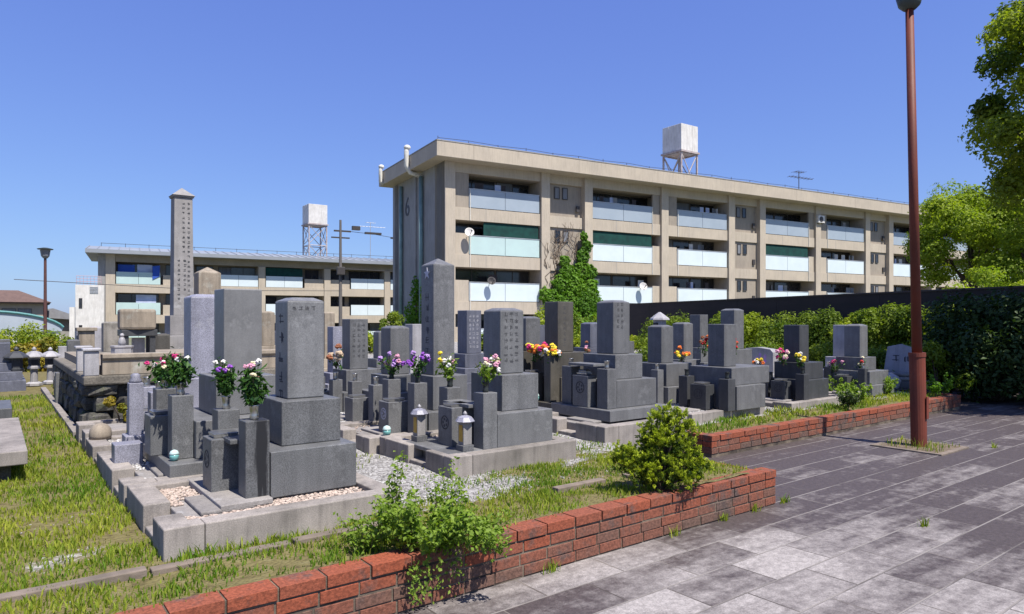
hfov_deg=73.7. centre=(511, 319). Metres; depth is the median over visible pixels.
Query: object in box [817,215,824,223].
air conditioner
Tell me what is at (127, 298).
window
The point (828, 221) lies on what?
window
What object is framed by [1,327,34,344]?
shrub
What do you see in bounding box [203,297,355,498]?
gravestone
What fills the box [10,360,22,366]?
window
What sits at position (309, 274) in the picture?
window
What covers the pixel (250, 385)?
bouquet
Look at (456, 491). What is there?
leafy weed
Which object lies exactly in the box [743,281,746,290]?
window
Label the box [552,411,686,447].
grave kerb
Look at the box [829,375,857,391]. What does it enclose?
leafy weed
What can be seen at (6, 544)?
grass
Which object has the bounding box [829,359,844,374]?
bouquet
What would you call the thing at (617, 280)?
window
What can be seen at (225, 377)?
bouquet
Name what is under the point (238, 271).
window
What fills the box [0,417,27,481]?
grave kerb
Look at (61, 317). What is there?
house
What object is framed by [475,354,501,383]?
bouquet
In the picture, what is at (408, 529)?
leafy weed
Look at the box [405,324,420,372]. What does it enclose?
gravestone
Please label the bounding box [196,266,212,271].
window
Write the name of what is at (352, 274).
window
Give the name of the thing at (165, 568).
concrete edging
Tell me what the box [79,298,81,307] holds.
window
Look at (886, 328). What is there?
hedge shrub
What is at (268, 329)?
gravestone
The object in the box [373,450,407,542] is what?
leafy weed
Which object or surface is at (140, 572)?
concrete edging
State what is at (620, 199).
window
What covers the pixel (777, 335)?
hedge shrub
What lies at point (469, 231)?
satellite dish
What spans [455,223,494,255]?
window
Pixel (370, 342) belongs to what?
shrub
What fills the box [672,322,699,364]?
gravestone
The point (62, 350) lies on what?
gravestone
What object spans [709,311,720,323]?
hedge shrub
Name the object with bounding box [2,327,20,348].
shrub
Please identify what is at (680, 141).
water tank
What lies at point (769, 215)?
window
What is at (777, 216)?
window
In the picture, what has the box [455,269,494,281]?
window
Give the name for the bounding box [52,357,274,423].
retaining wall
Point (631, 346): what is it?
gravestone
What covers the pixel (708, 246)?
window
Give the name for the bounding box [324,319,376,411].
gravestone
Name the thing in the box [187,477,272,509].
altar slab
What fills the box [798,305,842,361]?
hedge shrub
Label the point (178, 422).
gravestone
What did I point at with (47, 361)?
window
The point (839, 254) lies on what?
window
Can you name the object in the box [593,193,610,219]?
window
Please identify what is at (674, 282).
window
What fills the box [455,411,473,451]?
grave lantern
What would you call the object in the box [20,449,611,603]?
gravel
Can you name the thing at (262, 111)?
sky
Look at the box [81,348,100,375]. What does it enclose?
stone post
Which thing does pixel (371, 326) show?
window
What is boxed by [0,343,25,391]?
gravestone
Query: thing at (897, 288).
window
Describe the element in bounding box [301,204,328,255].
water tank
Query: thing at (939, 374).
shrub
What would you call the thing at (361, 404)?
gravestone
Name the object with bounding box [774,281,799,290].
window
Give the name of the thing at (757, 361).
bouquet
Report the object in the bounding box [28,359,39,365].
window
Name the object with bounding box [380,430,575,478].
grave kerb
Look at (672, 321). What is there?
hedge shrub
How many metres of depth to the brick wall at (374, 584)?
3.97 m
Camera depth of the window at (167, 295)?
63.04 m
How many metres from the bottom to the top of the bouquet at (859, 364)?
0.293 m
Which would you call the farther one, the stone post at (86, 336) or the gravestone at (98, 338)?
the gravestone at (98, 338)
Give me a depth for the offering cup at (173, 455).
4.97 m
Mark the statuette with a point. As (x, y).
(122, 341)
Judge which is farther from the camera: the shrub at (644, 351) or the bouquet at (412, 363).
the shrub at (644, 351)
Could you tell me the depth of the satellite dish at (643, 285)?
46.05 m
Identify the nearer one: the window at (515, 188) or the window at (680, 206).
the window at (515, 188)
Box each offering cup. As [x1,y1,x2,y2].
[169,450,178,460]
[382,425,390,435]
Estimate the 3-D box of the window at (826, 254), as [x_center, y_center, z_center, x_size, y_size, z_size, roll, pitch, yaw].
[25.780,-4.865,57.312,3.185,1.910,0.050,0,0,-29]
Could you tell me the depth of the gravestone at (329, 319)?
12.68 m
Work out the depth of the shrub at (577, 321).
25.01 m
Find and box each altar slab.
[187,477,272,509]
[406,438,482,453]
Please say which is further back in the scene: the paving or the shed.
the shed
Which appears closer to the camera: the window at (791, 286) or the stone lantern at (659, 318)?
the stone lantern at (659, 318)
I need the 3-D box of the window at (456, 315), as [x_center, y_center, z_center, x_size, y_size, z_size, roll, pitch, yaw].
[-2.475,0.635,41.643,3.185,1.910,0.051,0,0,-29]
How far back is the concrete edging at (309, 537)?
3.99 m
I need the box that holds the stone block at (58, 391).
[55,372,61,403]
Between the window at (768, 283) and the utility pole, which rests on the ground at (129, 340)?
the utility pole
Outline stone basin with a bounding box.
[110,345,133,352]
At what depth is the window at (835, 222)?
58.63 m
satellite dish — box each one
[465,228,473,235]
[488,277,495,284]
[640,282,646,289]
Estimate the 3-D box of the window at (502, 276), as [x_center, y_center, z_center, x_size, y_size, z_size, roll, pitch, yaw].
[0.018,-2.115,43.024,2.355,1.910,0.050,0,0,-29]
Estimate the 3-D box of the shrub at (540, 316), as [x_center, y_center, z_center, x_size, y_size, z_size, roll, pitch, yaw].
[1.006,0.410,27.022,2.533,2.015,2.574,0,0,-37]
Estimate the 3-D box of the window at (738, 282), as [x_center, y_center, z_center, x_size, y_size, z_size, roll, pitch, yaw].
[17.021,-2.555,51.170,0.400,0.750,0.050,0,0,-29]
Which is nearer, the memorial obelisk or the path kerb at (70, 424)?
the path kerb at (70, 424)
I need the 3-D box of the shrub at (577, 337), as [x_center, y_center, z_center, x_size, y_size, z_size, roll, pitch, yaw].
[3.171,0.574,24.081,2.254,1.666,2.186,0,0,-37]
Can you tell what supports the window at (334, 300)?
in the apartment building at (367, 294)
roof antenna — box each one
[362,222,382,257]
[789,171,813,188]
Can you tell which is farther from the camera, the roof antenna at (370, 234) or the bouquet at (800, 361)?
the roof antenna at (370, 234)
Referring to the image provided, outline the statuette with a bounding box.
[118,333,125,345]
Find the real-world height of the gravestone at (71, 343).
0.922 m
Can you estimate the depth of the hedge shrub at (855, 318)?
17.35 m
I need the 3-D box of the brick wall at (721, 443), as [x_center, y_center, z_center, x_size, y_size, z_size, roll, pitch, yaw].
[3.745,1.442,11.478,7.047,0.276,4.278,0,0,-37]
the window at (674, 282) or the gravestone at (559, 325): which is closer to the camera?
the gravestone at (559, 325)
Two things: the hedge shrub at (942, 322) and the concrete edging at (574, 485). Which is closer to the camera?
the concrete edging at (574, 485)
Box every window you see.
[2,308,15,311]
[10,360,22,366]
[18,309,31,313]
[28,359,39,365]
[45,359,53,364]
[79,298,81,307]
[117,263,158,284]
[117,294,158,308]
[166,265,169,274]
[166,294,169,304]
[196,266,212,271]
[218,267,254,286]
[265,268,288,287]
[265,296,298,310]
[305,270,318,278]
[331,271,343,279]
[331,297,343,305]
[349,271,379,289]
[349,297,379,314]
[368,323,379,330]
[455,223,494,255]
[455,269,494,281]
[455,314,483,327]
[469,179,494,209]
[496,182,528,212]
[496,270,528,282]
[554,187,559,198]
[555,230,559,241]
[562,188,567,199]
[563,231,567,242]
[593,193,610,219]
[595,274,610,285]
[612,195,646,222]
[612,275,646,286]
[669,239,688,265]
[669,277,688,288]
[677,202,688,226]
[690,203,713,228]
[690,241,713,266]
[690,278,713,289]
[736,207,739,217]
[737,244,740,253]
[737,281,740,290]
[742,208,745,217]
[743,244,746,254]
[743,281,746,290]
[766,212,773,234]
[766,281,773,290]
[774,213,799,236]
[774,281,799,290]
[821,251,831,258]
[821,283,831,291]
[826,218,831,239]
[832,219,849,240]
[832,251,849,273]
[832,284,849,292]
[874,223,877,231]
[895,226,908,245]
[895,256,908,276]
[895,286,909,290]
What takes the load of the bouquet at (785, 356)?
in the gravestone at (790, 380)
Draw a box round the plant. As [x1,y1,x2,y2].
[102,396,126,422]
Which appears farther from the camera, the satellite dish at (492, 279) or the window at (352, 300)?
the window at (352, 300)
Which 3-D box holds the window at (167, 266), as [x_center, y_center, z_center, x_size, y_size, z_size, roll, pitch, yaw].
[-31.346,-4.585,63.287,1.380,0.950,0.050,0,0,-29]
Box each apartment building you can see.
[85,242,392,337]
[378,137,1020,341]
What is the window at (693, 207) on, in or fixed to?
in the apartment building at (667, 236)
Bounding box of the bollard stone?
[89,423,111,440]
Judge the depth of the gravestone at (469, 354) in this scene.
10.55 m
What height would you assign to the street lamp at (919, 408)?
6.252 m
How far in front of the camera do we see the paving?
4.67 m
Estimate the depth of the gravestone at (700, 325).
14.46 m
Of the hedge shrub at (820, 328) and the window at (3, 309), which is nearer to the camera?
the hedge shrub at (820, 328)
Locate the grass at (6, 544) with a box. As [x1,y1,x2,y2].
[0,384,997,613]
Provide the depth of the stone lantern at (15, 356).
12.43 m
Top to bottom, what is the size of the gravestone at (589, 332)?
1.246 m
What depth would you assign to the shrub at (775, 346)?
15.07 m
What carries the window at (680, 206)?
in the apartment building at (667, 236)
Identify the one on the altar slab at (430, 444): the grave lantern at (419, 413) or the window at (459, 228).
the grave lantern at (419, 413)
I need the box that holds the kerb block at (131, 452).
[111,440,142,464]
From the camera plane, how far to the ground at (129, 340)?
55.86 m
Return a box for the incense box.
[579,369,591,372]
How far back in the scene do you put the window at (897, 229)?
62.90 m
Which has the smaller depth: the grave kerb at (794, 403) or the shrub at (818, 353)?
the grave kerb at (794, 403)
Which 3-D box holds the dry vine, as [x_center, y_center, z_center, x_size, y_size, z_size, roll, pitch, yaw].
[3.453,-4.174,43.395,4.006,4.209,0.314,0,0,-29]
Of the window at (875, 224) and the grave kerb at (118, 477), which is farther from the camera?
the window at (875, 224)
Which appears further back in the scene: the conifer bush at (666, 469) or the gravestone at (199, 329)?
the gravestone at (199, 329)
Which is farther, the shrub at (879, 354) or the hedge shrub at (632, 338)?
the hedge shrub at (632, 338)
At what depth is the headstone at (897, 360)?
12.96 m
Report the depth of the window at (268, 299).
67.57 m
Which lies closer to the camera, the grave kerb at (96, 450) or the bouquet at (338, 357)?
the grave kerb at (96, 450)
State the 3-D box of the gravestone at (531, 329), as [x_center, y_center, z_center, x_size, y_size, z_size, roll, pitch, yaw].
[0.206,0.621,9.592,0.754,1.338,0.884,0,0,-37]
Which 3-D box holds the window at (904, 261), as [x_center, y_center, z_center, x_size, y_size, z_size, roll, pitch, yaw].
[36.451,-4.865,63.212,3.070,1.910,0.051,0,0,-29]
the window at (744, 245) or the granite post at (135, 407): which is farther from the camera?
the window at (744, 245)
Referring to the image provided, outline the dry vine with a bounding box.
[542,222,592,283]
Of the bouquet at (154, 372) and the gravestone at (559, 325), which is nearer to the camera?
the bouquet at (154, 372)
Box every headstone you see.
[745,347,777,376]
[884,344,931,387]
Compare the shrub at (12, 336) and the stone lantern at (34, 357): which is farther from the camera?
the shrub at (12, 336)
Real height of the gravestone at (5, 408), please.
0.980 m
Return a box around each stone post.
[74,346,92,371]
[75,327,96,347]
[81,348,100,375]
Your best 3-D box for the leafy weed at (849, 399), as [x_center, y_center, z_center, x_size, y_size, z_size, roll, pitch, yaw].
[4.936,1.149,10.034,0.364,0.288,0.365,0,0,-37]
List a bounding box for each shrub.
[0,319,65,357]
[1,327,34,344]
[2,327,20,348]
[10,337,60,371]
[29,332,73,357]
[368,330,372,353]
[379,310,404,330]
[481,332,482,350]
[523,305,544,324]
[573,308,585,350]
[573,313,596,349]
[629,334,646,349]
[634,335,647,361]
[635,309,689,347]
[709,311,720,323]
[744,311,773,348]
[745,337,783,360]
[753,308,824,347]
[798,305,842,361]
[809,340,832,367]
[828,307,884,346]
[859,301,910,352]
[868,345,886,368]
[879,339,959,378]
[883,303,931,351]
[922,338,976,391]
[925,303,964,338]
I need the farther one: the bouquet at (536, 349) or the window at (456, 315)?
the window at (456, 315)
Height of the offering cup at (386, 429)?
0.098 m
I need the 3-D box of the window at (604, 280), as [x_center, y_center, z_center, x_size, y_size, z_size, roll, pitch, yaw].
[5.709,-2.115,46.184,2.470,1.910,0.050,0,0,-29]
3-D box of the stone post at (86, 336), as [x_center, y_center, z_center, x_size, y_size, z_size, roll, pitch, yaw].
[-8.233,0.699,13.200,0.340,1.102,0.340,0,0,-37]
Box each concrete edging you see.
[0,566,146,605]
[150,540,290,575]
[291,514,422,544]
[552,478,605,492]
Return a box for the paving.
[399,385,1023,613]
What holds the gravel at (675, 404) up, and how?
on the grave kerb at (706, 416)
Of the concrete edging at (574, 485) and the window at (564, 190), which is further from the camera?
the window at (564, 190)
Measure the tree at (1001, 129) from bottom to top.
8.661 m
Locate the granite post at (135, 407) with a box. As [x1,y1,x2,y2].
[122,373,144,443]
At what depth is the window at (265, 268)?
67.98 m
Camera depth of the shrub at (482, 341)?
27.89 m
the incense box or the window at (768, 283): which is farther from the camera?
the window at (768, 283)
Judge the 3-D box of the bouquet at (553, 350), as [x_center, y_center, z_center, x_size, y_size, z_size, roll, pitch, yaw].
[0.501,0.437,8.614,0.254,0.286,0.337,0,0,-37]
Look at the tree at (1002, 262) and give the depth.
24.43 m
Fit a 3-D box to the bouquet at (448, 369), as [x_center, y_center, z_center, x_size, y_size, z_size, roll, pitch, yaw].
[-0.598,0.440,6.397,0.234,0.298,0.226,0,0,29]
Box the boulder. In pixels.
[888,372,900,390]
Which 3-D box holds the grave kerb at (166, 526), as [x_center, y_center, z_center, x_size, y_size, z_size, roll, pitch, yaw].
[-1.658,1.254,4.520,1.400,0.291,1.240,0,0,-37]
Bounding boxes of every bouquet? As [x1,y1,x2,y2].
[138,351,171,385]
[154,346,200,387]
[210,357,239,398]
[234,358,272,406]
[326,344,343,369]
[378,351,405,376]
[406,350,430,376]
[435,351,458,380]
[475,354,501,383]
[525,342,547,361]
[539,343,561,362]
[584,341,590,352]
[674,346,690,361]
[698,335,707,356]
[752,358,764,364]
[775,348,789,365]
[794,352,805,368]
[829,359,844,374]
[856,356,867,367]
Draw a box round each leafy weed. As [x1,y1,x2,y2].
[333,508,397,554]
[368,484,477,560]
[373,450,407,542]
[427,456,465,518]
[445,503,520,561]
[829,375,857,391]
[834,381,872,401]
[837,389,860,406]
[883,375,898,393]
[926,372,954,394]
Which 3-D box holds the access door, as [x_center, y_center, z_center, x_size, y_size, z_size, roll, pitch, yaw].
[5.019,1.065,8.247,0.060,0.270,0.012,0,0,-37]
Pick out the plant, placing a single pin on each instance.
(111, 402)
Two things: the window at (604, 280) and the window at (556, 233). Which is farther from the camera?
the window at (604, 280)
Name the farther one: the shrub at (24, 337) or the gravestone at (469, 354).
the shrub at (24, 337)
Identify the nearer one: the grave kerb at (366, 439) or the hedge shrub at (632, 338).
the grave kerb at (366, 439)
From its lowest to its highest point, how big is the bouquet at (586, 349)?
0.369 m
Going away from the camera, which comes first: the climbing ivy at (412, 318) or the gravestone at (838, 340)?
the gravestone at (838, 340)
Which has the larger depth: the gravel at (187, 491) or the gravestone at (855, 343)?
the gravestone at (855, 343)
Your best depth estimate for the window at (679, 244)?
49.78 m
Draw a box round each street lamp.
[37,247,53,333]
[896,0,928,446]
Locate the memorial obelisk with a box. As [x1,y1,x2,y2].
[165,188,194,348]
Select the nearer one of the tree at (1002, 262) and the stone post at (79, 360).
the stone post at (79, 360)
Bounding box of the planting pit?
[870,438,968,455]
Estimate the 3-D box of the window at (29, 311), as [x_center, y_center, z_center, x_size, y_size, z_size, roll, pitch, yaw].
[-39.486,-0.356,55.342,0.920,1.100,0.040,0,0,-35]
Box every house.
[0,290,50,317]
[48,308,68,336]
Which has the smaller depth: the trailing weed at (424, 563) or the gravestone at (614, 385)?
the trailing weed at (424, 563)
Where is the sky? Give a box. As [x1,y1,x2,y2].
[0,0,1023,312]
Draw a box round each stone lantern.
[3,347,28,370]
[26,347,45,385]
[42,347,60,383]
[650,312,669,324]
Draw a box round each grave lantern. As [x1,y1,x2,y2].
[410,404,427,441]
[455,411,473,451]
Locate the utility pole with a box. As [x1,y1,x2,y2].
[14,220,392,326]
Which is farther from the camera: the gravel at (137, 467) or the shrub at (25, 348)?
the shrub at (25, 348)
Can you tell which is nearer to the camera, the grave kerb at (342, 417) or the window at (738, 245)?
the grave kerb at (342, 417)
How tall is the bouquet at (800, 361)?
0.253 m
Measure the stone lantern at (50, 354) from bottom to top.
0.728 m
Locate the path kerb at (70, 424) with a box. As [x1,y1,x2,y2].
[41,387,75,437]
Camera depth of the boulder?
12.52 m
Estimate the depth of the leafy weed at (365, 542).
3.76 m
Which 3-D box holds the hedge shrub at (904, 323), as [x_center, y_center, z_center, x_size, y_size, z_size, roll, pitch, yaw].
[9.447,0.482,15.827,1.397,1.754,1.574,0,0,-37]
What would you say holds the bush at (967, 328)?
on the paving
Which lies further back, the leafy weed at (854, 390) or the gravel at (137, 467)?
the leafy weed at (854, 390)
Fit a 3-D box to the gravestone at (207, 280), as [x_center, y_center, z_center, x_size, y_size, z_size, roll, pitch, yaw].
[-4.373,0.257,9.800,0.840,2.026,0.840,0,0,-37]
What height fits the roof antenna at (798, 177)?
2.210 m
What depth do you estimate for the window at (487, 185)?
42.08 m
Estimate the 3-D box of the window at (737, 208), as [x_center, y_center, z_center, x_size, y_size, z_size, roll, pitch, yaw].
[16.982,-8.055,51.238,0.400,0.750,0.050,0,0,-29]
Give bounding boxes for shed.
[0,310,63,349]
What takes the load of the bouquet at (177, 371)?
in the gravestone at (178, 422)
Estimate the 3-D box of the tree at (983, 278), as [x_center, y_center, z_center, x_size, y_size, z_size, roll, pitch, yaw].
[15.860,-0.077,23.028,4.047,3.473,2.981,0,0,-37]
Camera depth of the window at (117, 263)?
61.80 m
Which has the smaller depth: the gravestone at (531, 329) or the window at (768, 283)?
the gravestone at (531, 329)
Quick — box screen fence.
[629,285,1023,380]
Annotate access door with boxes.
[926,397,928,418]
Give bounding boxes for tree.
[899,178,1023,287]
[942,266,1023,288]
[945,193,1023,286]
[957,0,1023,213]
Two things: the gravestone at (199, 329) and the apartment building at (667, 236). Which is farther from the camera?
the apartment building at (667, 236)
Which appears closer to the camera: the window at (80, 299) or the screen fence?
the screen fence
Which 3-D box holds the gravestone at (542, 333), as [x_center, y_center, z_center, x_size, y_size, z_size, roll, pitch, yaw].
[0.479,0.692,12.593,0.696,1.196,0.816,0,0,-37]
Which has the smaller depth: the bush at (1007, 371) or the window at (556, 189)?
the bush at (1007, 371)
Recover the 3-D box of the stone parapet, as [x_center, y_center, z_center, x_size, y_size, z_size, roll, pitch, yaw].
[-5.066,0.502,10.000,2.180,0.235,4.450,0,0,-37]
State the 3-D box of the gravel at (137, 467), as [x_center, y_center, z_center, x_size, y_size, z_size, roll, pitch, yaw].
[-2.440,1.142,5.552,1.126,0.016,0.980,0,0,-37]
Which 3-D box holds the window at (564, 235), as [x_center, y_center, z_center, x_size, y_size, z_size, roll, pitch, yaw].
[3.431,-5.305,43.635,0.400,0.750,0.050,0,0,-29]
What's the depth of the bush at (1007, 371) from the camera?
12.30 m
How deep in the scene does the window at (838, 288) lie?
58.66 m
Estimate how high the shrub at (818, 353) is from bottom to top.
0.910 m
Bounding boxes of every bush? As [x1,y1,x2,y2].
[607,399,713,493]
[922,285,1023,402]
[984,294,1023,395]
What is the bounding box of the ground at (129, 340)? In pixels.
[61,337,145,348]
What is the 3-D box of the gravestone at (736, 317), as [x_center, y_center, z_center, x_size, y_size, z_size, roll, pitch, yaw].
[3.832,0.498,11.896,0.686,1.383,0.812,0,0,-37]
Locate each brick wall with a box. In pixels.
[115,461,775,613]
[684,390,960,457]
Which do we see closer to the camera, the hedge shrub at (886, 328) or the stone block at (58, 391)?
the stone block at (58, 391)
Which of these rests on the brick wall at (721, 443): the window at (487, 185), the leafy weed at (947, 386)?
the leafy weed at (947, 386)
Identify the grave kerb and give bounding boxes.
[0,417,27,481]
[76,418,125,450]
[86,435,121,472]
[101,455,202,506]
[127,472,399,561]
[340,414,351,422]
[340,420,407,453]
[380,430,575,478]
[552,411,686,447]
[668,404,764,423]
[765,394,844,409]
[829,390,859,394]
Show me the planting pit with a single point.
(946, 449)
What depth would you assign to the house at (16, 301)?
55.48 m
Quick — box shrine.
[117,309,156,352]
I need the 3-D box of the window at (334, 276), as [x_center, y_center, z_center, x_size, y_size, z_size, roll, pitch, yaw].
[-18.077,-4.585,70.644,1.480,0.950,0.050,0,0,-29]
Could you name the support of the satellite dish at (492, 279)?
attached to the apartment building at (667, 236)
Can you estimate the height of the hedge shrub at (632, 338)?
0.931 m
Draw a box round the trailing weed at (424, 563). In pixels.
[406,550,466,605]
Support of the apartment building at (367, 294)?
on the ground at (129, 340)
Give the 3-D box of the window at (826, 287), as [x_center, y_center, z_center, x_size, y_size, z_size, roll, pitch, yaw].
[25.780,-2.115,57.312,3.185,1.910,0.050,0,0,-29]
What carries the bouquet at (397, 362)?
in the grave pillar
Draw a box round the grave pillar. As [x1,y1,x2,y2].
[379,259,466,433]
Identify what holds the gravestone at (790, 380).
on the grave kerb at (794, 403)
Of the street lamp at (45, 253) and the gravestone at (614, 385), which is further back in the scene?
the street lamp at (45, 253)
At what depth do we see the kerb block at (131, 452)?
5.39 m
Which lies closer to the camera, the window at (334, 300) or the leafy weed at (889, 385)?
the leafy weed at (889, 385)
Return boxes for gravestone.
[0,339,23,376]
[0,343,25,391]
[0,400,11,418]
[53,339,79,387]
[54,346,66,375]
[95,327,100,347]
[99,321,118,352]
[126,294,213,432]
[143,289,274,477]
[156,333,169,349]
[194,267,220,293]
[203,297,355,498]
[262,311,274,348]
[324,312,334,371]
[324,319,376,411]
[324,327,341,387]
[345,326,411,421]
[368,331,380,372]
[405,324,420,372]
[438,308,551,449]
[454,310,483,400]
[523,302,586,407]
[523,316,539,368]
[540,325,544,344]
[551,300,667,421]
[574,322,596,352]
[629,341,633,352]
[642,325,691,404]
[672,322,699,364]
[679,324,768,411]
[690,315,707,364]
[721,309,751,363]
[763,325,828,400]
[823,325,844,377]
[824,324,893,395]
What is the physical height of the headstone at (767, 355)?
0.690 m
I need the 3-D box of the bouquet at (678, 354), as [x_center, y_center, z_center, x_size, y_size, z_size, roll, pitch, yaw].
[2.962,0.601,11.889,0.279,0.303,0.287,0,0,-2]
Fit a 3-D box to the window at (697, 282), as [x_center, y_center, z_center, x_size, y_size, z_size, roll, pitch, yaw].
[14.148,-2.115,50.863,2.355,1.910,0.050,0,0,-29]
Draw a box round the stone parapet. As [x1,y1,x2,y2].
[65,349,274,374]
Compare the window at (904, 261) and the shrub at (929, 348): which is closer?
the shrub at (929, 348)
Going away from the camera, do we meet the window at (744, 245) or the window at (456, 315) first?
the window at (456, 315)
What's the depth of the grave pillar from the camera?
7.17 m
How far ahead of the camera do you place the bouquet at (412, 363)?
6.83 m
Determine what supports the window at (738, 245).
in the apartment building at (667, 236)
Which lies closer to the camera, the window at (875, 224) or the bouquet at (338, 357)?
the bouquet at (338, 357)
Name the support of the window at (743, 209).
in the apartment building at (667, 236)
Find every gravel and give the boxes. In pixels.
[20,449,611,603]
[132,458,155,478]
[159,486,361,519]
[672,403,718,411]
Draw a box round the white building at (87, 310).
[69,275,103,338]
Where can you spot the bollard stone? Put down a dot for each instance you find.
(99, 431)
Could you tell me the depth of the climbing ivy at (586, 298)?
43.41 m
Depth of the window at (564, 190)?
43.69 m
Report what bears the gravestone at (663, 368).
on the grave kerb at (706, 416)
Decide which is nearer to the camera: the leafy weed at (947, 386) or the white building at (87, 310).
the leafy weed at (947, 386)
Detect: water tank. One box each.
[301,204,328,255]
[661,123,699,174]
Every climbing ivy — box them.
[403,275,420,324]
[538,231,603,338]

